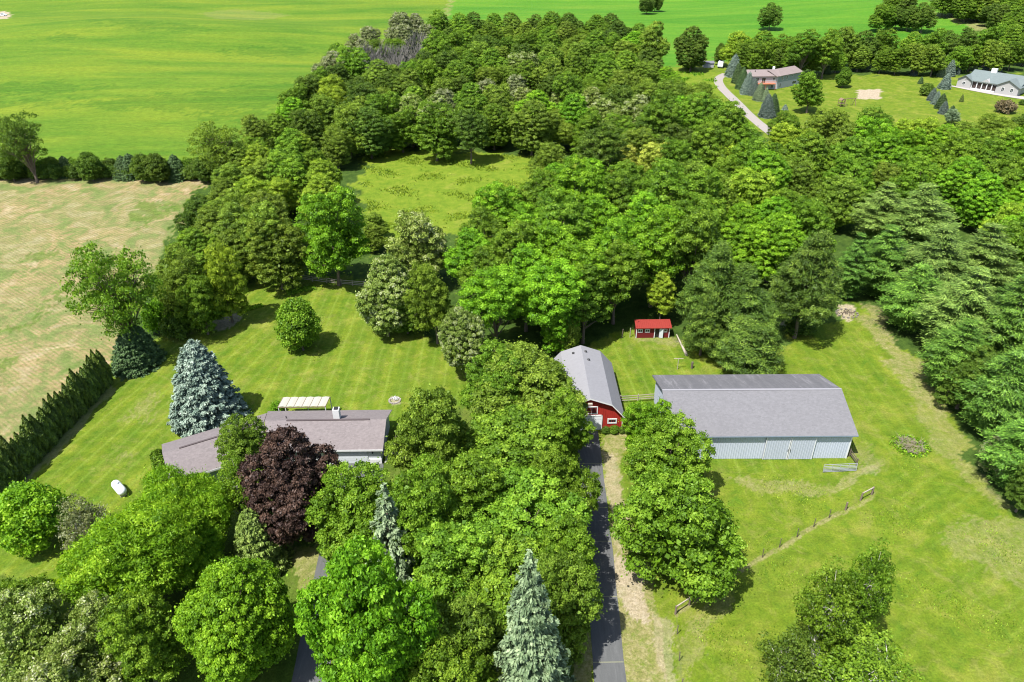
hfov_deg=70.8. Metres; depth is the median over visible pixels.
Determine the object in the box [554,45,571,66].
locust tree
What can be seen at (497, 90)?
broadleaf tree
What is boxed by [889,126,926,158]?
broadleaf tree
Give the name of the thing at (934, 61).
broadleaf tree
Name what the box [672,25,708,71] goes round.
maple tree
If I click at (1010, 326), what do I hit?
pine tree
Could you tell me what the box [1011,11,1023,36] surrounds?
maple tree
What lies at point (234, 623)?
maple tree
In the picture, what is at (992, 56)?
broadleaf tree
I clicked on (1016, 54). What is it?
broadleaf tree
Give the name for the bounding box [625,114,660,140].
maple tree
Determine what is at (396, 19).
broadleaf tree
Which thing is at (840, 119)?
broadleaf tree
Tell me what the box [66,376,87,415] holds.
arborvitae
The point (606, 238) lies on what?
broadleaf tree
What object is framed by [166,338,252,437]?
spruce tree
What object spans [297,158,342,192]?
maple tree
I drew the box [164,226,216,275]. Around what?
maple tree
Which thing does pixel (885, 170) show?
broadleaf tree
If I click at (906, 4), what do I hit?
broadleaf tree
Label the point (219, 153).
elm tree
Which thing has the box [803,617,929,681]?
birch tree
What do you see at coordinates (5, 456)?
arborvitae
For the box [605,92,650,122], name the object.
broadleaf tree
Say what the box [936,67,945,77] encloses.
spruce tree
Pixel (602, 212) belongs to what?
broadleaf tree
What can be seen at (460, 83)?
broadleaf tree
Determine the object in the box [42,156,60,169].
broadleaf tree
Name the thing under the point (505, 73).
broadleaf tree
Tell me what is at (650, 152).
broadleaf tree
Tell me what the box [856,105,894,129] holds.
broadleaf tree
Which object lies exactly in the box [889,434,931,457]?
brush pile
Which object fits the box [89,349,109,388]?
arborvitae
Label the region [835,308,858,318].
fire ring
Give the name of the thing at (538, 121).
maple tree
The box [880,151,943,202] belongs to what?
broadleaf tree
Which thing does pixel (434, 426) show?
broadleaf tree
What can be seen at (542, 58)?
broadleaf tree
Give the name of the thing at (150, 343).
spruce tree
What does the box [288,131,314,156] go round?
broadleaf tree
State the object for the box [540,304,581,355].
broadleaf tree
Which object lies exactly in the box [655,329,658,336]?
doorway
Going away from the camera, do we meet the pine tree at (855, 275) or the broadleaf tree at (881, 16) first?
the pine tree at (855, 275)
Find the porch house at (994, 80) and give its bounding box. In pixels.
[956,68,1023,95]
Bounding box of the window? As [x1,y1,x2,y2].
[607,418,616,423]
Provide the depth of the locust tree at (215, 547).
71.36 m
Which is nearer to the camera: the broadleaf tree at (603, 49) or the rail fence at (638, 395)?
the rail fence at (638, 395)
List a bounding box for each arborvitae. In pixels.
[0,435,27,479]
[0,446,21,481]
[0,459,15,484]
[0,469,8,490]
[9,437,31,474]
[13,431,36,468]
[19,425,42,463]
[21,414,45,456]
[27,413,51,453]
[36,412,57,446]
[37,407,59,442]
[42,398,63,438]
[47,393,68,432]
[53,391,73,428]
[58,391,78,424]
[61,383,80,418]
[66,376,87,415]
[68,368,89,409]
[75,372,94,406]
[79,367,98,402]
[82,363,101,397]
[85,355,105,393]
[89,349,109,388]
[95,349,113,384]
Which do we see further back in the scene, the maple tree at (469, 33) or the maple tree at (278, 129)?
the maple tree at (469, 33)
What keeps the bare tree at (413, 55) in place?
on the ground at (110, 78)
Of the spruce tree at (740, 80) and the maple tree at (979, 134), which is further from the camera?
the spruce tree at (740, 80)
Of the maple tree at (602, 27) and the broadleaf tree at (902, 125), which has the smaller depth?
the broadleaf tree at (902, 125)
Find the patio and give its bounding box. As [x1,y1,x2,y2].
[952,86,1023,98]
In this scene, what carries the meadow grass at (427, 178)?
on the ground at (110, 78)
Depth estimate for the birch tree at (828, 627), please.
61.47 m
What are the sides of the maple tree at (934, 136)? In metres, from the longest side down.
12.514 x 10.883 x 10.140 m
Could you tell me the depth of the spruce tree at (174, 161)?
178.55 m
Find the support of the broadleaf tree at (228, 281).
on the ground at (110, 78)
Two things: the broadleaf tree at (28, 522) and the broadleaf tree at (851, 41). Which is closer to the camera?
the broadleaf tree at (28, 522)
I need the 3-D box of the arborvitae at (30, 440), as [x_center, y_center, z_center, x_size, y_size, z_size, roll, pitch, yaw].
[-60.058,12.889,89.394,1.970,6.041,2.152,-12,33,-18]
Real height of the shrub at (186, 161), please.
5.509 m
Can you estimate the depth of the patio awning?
96.64 m
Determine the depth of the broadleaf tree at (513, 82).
238.64 m
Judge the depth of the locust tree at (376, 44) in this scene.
318.32 m
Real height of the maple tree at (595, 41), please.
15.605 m
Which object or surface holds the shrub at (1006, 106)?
on the ground at (110, 78)
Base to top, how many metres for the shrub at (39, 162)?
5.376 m
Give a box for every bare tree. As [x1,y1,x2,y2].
[356,42,382,68]
[366,52,386,67]
[375,43,395,64]
[385,42,411,64]
[387,54,404,71]
[400,30,427,62]
[409,44,422,58]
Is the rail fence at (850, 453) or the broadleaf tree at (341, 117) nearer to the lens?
the rail fence at (850, 453)
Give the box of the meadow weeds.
[363,154,527,225]
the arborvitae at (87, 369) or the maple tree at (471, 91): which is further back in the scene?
the maple tree at (471, 91)
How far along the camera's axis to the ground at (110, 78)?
113.33 m
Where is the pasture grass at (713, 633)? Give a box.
[692,457,1023,681]
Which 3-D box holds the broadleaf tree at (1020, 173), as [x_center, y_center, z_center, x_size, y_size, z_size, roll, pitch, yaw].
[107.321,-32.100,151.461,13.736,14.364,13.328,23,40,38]
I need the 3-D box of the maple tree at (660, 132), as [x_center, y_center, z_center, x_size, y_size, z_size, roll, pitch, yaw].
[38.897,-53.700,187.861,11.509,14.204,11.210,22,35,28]
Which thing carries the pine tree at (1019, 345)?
on the ground at (110, 78)
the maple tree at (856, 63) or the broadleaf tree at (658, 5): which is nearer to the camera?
the maple tree at (856, 63)
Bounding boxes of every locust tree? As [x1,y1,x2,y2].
[44,489,211,609]
[130,460,239,543]
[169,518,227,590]
[361,85,397,109]
[364,38,384,56]
[379,37,404,57]
[452,46,467,61]
[471,66,500,87]
[496,26,513,44]
[535,25,557,45]
[538,107,575,148]
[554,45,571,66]
[562,31,586,51]
[563,66,587,84]
[577,26,591,36]
[580,76,611,99]
[626,79,658,104]
[657,75,684,88]
[675,79,724,109]
[972,112,1022,139]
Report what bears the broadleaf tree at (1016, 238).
on the ground at (110, 78)
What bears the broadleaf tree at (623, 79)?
on the ground at (110, 78)
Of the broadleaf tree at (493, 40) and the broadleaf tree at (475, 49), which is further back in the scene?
the broadleaf tree at (493, 40)
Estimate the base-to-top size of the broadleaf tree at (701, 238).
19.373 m
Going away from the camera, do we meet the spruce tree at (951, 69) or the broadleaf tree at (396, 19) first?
the spruce tree at (951, 69)
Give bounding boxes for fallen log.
[676,334,687,355]
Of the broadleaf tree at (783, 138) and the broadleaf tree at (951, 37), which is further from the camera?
the broadleaf tree at (951, 37)
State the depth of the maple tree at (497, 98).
203.81 m
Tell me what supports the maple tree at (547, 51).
on the ground at (110, 78)
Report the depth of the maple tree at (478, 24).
342.34 m
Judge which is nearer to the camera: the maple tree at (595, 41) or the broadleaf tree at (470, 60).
the broadleaf tree at (470, 60)
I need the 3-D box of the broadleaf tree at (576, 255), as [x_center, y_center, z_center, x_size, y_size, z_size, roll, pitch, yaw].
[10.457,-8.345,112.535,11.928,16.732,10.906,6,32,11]
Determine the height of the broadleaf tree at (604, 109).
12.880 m
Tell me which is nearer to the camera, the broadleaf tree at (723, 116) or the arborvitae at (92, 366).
the arborvitae at (92, 366)
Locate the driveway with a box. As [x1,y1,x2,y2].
[578,431,626,681]
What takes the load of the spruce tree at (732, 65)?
on the ground at (110, 78)
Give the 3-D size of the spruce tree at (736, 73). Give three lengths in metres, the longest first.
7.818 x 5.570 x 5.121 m
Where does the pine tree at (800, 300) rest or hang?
on the ground at (110, 78)
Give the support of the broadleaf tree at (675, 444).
on the ground at (110, 78)
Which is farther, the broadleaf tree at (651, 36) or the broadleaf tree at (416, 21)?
the broadleaf tree at (416, 21)
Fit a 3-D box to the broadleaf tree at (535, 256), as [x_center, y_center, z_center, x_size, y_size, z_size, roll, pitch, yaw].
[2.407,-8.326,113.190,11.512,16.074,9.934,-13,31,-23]
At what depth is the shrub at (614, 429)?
93.99 m
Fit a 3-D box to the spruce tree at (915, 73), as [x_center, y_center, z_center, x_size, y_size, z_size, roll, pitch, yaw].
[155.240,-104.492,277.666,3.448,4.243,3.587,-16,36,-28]
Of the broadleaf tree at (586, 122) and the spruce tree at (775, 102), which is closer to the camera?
the broadleaf tree at (586, 122)
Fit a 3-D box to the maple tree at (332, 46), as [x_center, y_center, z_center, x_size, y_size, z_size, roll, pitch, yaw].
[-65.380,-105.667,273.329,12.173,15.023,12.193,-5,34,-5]
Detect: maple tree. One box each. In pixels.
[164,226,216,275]
[168,553,296,681]
[185,203,230,246]
[203,228,257,281]
[205,175,235,200]
[221,147,254,175]
[234,423,342,547]
[241,143,272,170]
[265,113,290,148]
[275,96,309,135]
[293,532,443,681]
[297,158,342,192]
[301,173,340,220]
[324,41,345,58]
[344,106,395,158]
[355,254,413,337]
[361,58,394,84]
[385,277,425,333]
[392,68,430,102]
[394,93,429,146]
[400,86,424,106]
[408,50,443,77]
[420,94,454,137]
[437,304,485,373]
[443,59,475,86]
[445,12,471,33]
[452,80,487,107]
[454,94,487,139]
[459,23,476,43]
[460,11,485,32]
[474,21,503,44]
[475,47,509,73]
[477,102,511,149]
[483,13,505,31]
[483,93,515,136]
[499,12,521,34]
[507,99,559,155]
[511,59,538,90]
[513,21,538,45]
[513,89,558,140]
[532,56,572,88]
[532,161,567,191]
[537,11,564,29]
[537,32,566,52]
[538,43,564,65]
[554,20,578,41]
[554,92,594,147]
[557,12,584,32]
[571,157,612,205]
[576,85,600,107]
[583,14,610,31]
[583,29,610,52]
[585,56,620,84]
[594,23,610,37]
[598,13,623,29]
[603,21,633,41]
[614,49,640,70]
[620,31,642,54]
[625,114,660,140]
[632,22,646,33]
[634,47,664,70]
[638,0,655,13]
[644,110,684,140]
[654,66,680,84]
[666,95,691,128]
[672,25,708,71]
[716,220,755,275]
[719,202,759,238]
[726,147,792,191]
[738,212,810,281]
[746,30,780,64]
[751,195,803,259]
[766,142,783,166]
[779,131,839,193]
[824,122,866,149]
[826,48,847,72]
[827,135,876,177]
[835,67,851,87]
[847,45,872,71]
[849,131,911,172]
[857,30,880,61]
[890,144,938,170]
[899,31,922,53]
[920,123,960,156]
[933,155,994,212]
[939,128,986,153]
[951,0,980,22]
[956,172,1011,231]
[985,4,1011,30]
[998,207,1023,230]
[1000,0,1023,10]
[1000,23,1023,46]
[1001,6,1023,30]
[1005,181,1023,209]
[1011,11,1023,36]
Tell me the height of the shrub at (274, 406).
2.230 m
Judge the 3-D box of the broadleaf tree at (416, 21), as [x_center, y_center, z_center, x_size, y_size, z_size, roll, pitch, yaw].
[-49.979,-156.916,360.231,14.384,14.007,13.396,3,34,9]
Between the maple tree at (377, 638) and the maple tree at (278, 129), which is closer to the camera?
the maple tree at (377, 638)
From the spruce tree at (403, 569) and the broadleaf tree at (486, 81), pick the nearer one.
the spruce tree at (403, 569)
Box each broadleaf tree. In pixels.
[0,150,25,180]
[0,477,71,558]
[0,570,60,618]
[0,581,89,681]
[5,641,123,681]
[38,586,134,680]
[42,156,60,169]
[72,151,102,180]
[83,155,102,176]
[90,584,192,681]
[128,152,151,181]
[141,152,170,182]
[153,241,207,324]
[172,191,212,231]
[173,272,227,334]
[192,154,214,182]
[199,187,244,230]
[202,241,253,322]
[210,161,247,188]
[210,411,270,480]
[211,200,263,278]
[233,175,278,206]
[235,198,295,278]
[238,113,273,147]
[239,187,293,222]
[240,156,285,189]
[242,136,268,154]
[244,216,311,289]
[261,176,300,215]
[262,149,307,198]
[267,144,307,173]
[274,126,305,152]
[274,295,323,350]
[276,82,311,110]
[288,108,326,151]
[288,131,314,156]
[291,183,371,285]
[294,72,323,108]
[300,148,329,172]
[302,92,337,132]
[303,457,396,564]
[310,49,343,73]
[310,85,346,114]
[311,66,327,89]
[316,72,353,101]
[320,125,352,168]
[323,101,373,157]
[325,63,354,86]
[335,95,365,125]
[336,45,370,79]
[337,82,379,105]
[344,33,371,60]
[345,75,368,93]
[359,26,382,45]
[360,211,389,234]
[362,222,388,251]
[364,90,401,138]
[373,71,403,95]
[381,383,471,475]
[382,25,406,44]
[383,11,412,37]
[383,105,418,152]
[384,208,455,275]
[385,64,400,72]
[386,450,470,574]
[394,24,422,57]
[398,59,423,77]
[401,260,457,343]
[403,617,498,681]
[406,513,507,606]
[409,13,424,36]
[409,590,507,681]
[411,99,460,161]
[414,58,447,92]
[417,24,435,48]
[420,28,451,59]
[423,445,519,521]
[424,76,454,100]
[426,9,450,30]
[433,87,456,116]
[436,50,459,70]
[439,26,452,39]
[441,226,492,297]
[444,26,471,48]
[447,530,547,641]
[451,73,473,102]
[452,401,562,486]
[453,107,490,163]
[453,205,505,252]
[454,50,481,80]
[456,244,505,313]
[456,262,534,351]
[458,337,529,425]
[461,460,593,556]
[464,34,491,54]
[465,39,490,61]
[468,335,590,432]
[470,179,524,228]
[476,77,496,95]
[482,82,517,115]
[483,217,536,305]
[487,35,501,54]
[491,46,509,62]
[492,65,513,92]
[492,239,556,331]
[500,36,515,53]
[504,51,527,70]
[506,201,540,241]
[507,74,531,100]
[511,29,538,55]
[511,41,533,56]
[513,87,531,103]
[517,166,559,219]
[518,50,542,71]
[518,256,591,351]
[520,12,542,30]
[527,140,565,174]
[528,446,602,517]
[529,187,594,251]
[532,216,579,270]
[533,511,600,596]
[533,548,607,667]
[536,74,561,100]
[536,385,596,463]
[538,54,557,68]
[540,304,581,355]
[544,237,616,321]
[549,88,570,109]
[551,69,583,104]
[551,152,611,228]
[553,319,581,351]
[564,50,590,79]
[565,258,613,343]
[567,39,598,69]
[570,106,604,153]
[574,120,630,171]
[576,191,623,245]
[585,212,651,303]
[588,51,615,77]
[590,97,619,124]
[591,83,634,113]
[592,46,612,66]
[593,237,645,324]
[598,166,647,226]
[599,68,639,94]
[602,111,634,141]
[605,32,620,50]
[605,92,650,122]
[606,157,655,195]
[607,462,747,604]
[610,143,640,174]
[612,39,638,64]
[615,190,678,281]
[618,396,671,457]
[622,124,658,164]
[622,409,717,493]
[626,156,698,216]
[626,203,691,307]
[627,60,661,82]
[634,75,652,93]
[634,87,685,142]
[637,19,671,57]
[637,141,674,175]
[645,270,676,318]
[648,79,689,102]
[651,0,663,11]
[651,137,701,170]
[656,123,695,155]
[659,204,736,305]
[672,192,721,273]
[674,165,729,222]
[677,158,708,196]
[681,90,723,158]
[691,119,736,166]
[695,173,739,213]
[703,98,753,142]
[709,139,742,168]
[712,156,743,195]
[714,42,724,62]
[718,30,751,63]
[725,122,763,157]
[727,136,778,172]
[729,165,782,214]
[735,42,753,69]
[746,41,776,69]
[757,1,783,29]
[766,109,801,139]
[766,121,805,154]
[768,48,784,68]
[777,33,793,52]
[777,186,807,218]
[780,40,810,70]
[782,157,822,200]
[786,28,823,69]
[786,195,838,252]
[790,71,826,112]
[793,127,816,149]
[802,108,837,138]
[803,61,828,71]
[810,173,866,227]
[813,28,844,78]
[822,151,876,202]
[824,107,850,135]
[827,26,861,62]
[851,114,903,158]
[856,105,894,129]
[866,160,902,200]
[868,3,896,31]
[870,45,893,72]
[874,0,903,11]
[875,28,900,54]
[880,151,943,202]
[885,44,911,74]
[887,4,904,28]
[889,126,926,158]
[894,0,918,10]
[894,117,920,133]
[897,4,919,30]
[904,43,929,72]
[907,115,941,143]
[908,0,938,32]
[917,43,946,76]
[919,27,948,55]
[927,127,983,179]
[930,0,952,17]
[932,343,998,411]
[939,30,961,59]
[944,45,974,69]
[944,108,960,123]
[948,27,979,56]
[953,120,981,140]
[961,43,983,71]
[965,135,1022,168]
[966,154,1023,202]
[971,2,987,21]
[973,0,999,18]
[976,433,1018,478]
[977,2,1000,26]
[977,22,1009,66]
[977,39,1011,71]
[978,200,1023,239]
[980,217,1023,283]
[981,125,1019,151]
[1000,164,1023,191]
[1002,39,1023,70]
[1002,125,1023,163]
[1003,463,1023,512]
[1008,114,1023,128]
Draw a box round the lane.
[714,73,770,133]
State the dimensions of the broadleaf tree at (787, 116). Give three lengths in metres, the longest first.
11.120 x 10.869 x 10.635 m
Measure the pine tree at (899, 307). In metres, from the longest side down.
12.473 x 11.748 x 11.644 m
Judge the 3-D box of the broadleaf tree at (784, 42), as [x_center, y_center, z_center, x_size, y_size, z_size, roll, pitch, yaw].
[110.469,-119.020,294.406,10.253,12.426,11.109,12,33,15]
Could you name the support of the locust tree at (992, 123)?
on the ground at (110, 78)
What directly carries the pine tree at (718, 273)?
on the ground at (110, 78)
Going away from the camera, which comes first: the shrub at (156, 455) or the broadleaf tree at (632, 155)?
the shrub at (156, 455)
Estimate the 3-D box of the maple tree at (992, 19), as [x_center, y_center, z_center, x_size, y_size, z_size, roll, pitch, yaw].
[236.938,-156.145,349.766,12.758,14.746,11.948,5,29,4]
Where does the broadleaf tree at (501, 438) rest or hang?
on the ground at (110, 78)
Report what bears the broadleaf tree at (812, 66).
on the ground at (110, 78)
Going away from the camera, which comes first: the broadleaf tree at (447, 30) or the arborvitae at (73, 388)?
the arborvitae at (73, 388)
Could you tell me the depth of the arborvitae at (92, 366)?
101.47 m
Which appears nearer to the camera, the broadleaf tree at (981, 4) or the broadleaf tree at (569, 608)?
the broadleaf tree at (569, 608)
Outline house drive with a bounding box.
[291,486,344,681]
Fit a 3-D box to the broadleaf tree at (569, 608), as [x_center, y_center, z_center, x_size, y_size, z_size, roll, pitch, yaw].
[4.185,23.851,64.006,7.349,12.790,7.099,26,39,35]
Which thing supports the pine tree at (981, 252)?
on the ground at (110, 78)
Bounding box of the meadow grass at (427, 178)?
[359,153,531,228]
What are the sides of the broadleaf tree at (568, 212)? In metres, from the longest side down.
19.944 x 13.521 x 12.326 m
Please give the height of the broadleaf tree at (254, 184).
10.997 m
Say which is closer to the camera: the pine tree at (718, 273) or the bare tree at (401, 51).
the pine tree at (718, 273)
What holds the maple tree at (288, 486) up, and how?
on the ground at (110, 78)
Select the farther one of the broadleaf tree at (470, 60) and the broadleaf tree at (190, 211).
the broadleaf tree at (470, 60)
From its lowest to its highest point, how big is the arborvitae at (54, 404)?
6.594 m
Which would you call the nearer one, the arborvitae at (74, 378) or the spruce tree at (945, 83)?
the arborvitae at (74, 378)
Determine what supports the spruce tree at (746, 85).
on the ground at (110, 78)
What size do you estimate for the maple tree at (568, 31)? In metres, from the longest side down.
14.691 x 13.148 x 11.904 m
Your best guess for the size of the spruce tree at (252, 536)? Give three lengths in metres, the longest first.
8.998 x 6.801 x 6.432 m
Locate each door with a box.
[336,451,368,462]
[582,415,602,429]
[587,406,597,413]
[659,329,663,337]
[762,437,791,459]
[787,437,816,458]
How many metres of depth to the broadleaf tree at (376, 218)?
146.82 m
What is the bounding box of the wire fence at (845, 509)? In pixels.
[674,486,874,681]
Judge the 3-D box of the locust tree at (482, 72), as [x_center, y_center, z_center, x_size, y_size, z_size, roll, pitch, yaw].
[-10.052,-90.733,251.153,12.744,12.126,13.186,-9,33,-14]
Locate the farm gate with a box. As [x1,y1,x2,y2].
[823,463,857,471]
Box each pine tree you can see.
[675,238,740,329]
[681,284,725,355]
[703,314,789,373]
[713,259,780,341]
[765,229,847,338]
[831,232,872,298]
[846,181,903,241]
[853,223,914,295]
[876,261,942,332]
[883,182,964,248]
[892,223,974,296]
[909,266,1012,349]
[915,317,998,392]
[943,220,1023,296]
[951,346,1023,433]
[973,274,1023,365]
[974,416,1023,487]
[995,339,1023,407]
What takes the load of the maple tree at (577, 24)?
on the ground at (110, 78)
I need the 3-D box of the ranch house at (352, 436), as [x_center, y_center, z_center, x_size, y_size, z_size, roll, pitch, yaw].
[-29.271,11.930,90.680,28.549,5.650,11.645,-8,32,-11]
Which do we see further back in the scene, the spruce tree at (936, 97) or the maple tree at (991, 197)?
the spruce tree at (936, 97)
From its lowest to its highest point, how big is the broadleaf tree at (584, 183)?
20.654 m
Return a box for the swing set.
[837,98,855,105]
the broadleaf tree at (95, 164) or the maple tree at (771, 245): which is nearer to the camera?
the maple tree at (771, 245)
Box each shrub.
[22,164,39,179]
[33,157,43,165]
[36,164,48,178]
[42,161,61,179]
[60,165,69,176]
[61,157,75,165]
[66,162,80,178]
[93,164,107,179]
[101,157,115,165]
[103,165,113,178]
[121,168,134,177]
[140,174,153,181]
[140,296,174,333]
[149,448,167,480]
[155,314,193,341]
[176,166,184,178]
[180,157,191,166]
[181,165,196,179]
[269,400,283,410]
[601,426,610,434]
[610,425,618,434]
[618,426,624,433]
[781,315,817,336]
[918,82,934,95]
[992,99,1020,113]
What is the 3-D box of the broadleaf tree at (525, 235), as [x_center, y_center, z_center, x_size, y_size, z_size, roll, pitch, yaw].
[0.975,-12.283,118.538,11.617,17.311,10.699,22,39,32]
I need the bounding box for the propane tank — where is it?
[111,480,126,497]
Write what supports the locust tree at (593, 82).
on the ground at (110, 78)
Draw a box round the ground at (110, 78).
[0,0,1023,681]
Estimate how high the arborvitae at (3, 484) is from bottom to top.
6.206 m
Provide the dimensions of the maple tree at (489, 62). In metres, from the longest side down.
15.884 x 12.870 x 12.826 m
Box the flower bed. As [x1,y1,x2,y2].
[388,396,400,403]
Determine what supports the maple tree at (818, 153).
on the ground at (110, 78)
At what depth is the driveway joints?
80.85 m
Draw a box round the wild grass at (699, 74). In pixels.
[677,71,749,123]
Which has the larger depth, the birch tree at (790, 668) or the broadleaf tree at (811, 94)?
the broadleaf tree at (811, 94)
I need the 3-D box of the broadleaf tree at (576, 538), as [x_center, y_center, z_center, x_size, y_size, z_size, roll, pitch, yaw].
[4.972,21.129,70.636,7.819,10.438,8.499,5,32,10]
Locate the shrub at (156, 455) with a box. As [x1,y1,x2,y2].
[149,448,167,480]
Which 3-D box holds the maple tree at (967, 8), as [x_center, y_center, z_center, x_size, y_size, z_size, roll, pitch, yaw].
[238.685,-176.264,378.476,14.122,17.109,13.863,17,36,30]
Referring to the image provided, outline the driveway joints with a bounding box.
[579,463,616,662]
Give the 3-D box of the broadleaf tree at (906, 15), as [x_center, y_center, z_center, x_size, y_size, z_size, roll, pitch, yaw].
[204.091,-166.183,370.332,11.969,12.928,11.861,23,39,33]
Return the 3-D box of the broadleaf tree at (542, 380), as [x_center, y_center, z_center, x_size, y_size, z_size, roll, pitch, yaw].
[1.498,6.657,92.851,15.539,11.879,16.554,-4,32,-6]
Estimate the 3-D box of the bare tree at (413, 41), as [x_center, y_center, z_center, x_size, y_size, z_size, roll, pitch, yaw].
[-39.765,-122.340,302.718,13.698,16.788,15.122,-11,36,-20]
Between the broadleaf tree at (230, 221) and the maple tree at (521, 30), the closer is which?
the broadleaf tree at (230, 221)
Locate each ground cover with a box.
[245,303,263,310]
[286,284,315,295]
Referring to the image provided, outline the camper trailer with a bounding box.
[717,60,724,67]
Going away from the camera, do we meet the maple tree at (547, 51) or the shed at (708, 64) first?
the maple tree at (547, 51)
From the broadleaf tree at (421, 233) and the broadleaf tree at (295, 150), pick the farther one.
the broadleaf tree at (295, 150)
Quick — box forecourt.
[341,463,382,479]
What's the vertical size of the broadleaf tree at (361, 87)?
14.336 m
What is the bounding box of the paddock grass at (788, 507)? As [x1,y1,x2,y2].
[733,474,839,563]
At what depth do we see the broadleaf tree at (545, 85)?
231.41 m
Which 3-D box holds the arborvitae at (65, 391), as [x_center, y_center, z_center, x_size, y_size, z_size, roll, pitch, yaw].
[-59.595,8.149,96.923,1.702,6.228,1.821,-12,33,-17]
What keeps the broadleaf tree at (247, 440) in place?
on the ground at (110, 78)
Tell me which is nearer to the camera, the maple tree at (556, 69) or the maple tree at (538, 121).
the maple tree at (538, 121)
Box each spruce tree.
[58,156,70,178]
[109,329,161,381]
[112,155,126,181]
[120,153,142,181]
[130,324,167,361]
[163,154,188,183]
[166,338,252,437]
[232,508,293,577]
[365,482,419,607]
[491,548,575,681]
[724,54,739,77]
[731,62,741,83]
[734,67,746,89]
[739,71,752,94]
[747,78,757,95]
[751,82,763,101]
[757,93,775,118]
[760,87,768,101]
[772,93,779,116]
[823,65,831,74]
[908,70,917,75]
[917,77,923,83]
[926,88,936,100]
[929,91,940,104]
[934,93,947,108]
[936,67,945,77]
[936,73,951,89]
[937,101,948,114]
[946,59,955,76]
[956,64,960,74]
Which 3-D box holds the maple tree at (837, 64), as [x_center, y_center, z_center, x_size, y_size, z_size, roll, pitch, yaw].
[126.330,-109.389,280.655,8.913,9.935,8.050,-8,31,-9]
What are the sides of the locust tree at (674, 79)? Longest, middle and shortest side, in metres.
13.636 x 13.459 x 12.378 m
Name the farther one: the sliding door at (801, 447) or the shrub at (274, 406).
the shrub at (274, 406)
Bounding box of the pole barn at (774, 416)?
[652,374,858,459]
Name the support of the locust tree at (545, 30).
on the ground at (110, 78)
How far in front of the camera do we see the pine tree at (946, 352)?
97.89 m
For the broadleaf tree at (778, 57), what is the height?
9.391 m
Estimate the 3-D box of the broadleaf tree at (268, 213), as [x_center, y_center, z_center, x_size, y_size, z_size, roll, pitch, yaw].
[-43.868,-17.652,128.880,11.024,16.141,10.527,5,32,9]
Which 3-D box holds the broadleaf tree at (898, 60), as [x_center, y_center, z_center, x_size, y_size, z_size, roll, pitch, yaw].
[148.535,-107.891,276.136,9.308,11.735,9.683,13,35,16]
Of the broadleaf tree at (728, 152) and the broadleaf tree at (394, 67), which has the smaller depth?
the broadleaf tree at (728, 152)
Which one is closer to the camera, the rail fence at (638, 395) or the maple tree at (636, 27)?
the rail fence at (638, 395)
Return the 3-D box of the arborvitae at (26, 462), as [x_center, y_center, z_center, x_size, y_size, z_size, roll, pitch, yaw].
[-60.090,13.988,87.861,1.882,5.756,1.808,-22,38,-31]
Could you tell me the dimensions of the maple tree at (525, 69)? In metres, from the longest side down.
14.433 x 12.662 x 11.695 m
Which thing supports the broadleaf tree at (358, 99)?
on the ground at (110, 78)
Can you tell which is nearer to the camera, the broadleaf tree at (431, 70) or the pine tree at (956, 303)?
the pine tree at (956, 303)
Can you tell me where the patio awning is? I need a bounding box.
[278,396,331,410]
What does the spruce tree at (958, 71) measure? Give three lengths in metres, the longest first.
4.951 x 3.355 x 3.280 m
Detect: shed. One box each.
[634,319,671,337]
[703,61,714,67]
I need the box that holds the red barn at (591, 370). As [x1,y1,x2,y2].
[554,345,624,429]
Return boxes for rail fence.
[256,275,363,285]
[620,394,653,400]
[849,449,858,465]
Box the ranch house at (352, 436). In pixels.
[162,407,391,481]
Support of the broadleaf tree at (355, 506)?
on the ground at (110, 78)
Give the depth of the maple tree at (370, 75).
244.36 m
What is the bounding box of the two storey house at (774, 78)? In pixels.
[746,66,801,88]
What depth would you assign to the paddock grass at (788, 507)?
83.80 m
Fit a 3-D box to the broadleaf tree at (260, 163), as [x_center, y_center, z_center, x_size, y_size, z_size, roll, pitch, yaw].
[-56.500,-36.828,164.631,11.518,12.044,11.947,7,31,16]
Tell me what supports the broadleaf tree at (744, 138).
on the ground at (110, 78)
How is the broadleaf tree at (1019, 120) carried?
on the ground at (110, 78)
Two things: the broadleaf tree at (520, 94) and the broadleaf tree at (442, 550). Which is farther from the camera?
the broadleaf tree at (520, 94)
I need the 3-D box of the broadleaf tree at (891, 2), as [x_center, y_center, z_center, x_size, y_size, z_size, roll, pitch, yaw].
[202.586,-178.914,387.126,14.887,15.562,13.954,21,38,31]
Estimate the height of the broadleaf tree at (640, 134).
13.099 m
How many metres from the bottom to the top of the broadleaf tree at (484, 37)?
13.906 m
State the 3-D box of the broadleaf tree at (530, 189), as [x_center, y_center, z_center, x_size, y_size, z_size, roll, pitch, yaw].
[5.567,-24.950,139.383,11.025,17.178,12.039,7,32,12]
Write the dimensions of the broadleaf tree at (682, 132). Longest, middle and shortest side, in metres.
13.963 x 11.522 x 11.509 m
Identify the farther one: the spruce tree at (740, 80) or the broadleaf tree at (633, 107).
the spruce tree at (740, 80)
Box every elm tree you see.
[0,109,49,182]
[56,240,166,340]
[184,119,252,171]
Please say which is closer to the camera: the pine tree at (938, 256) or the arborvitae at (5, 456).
the arborvitae at (5, 456)
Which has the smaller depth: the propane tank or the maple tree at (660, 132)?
the propane tank
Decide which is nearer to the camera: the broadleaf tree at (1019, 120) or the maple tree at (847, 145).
the maple tree at (847, 145)
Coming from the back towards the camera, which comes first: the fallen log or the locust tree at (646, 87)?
the locust tree at (646, 87)
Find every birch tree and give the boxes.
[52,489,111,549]
[215,446,255,515]
[755,621,825,681]
[791,549,863,667]
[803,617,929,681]
[840,531,900,638]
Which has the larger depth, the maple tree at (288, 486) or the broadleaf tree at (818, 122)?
the broadleaf tree at (818, 122)
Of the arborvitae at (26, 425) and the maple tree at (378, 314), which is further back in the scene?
the maple tree at (378, 314)

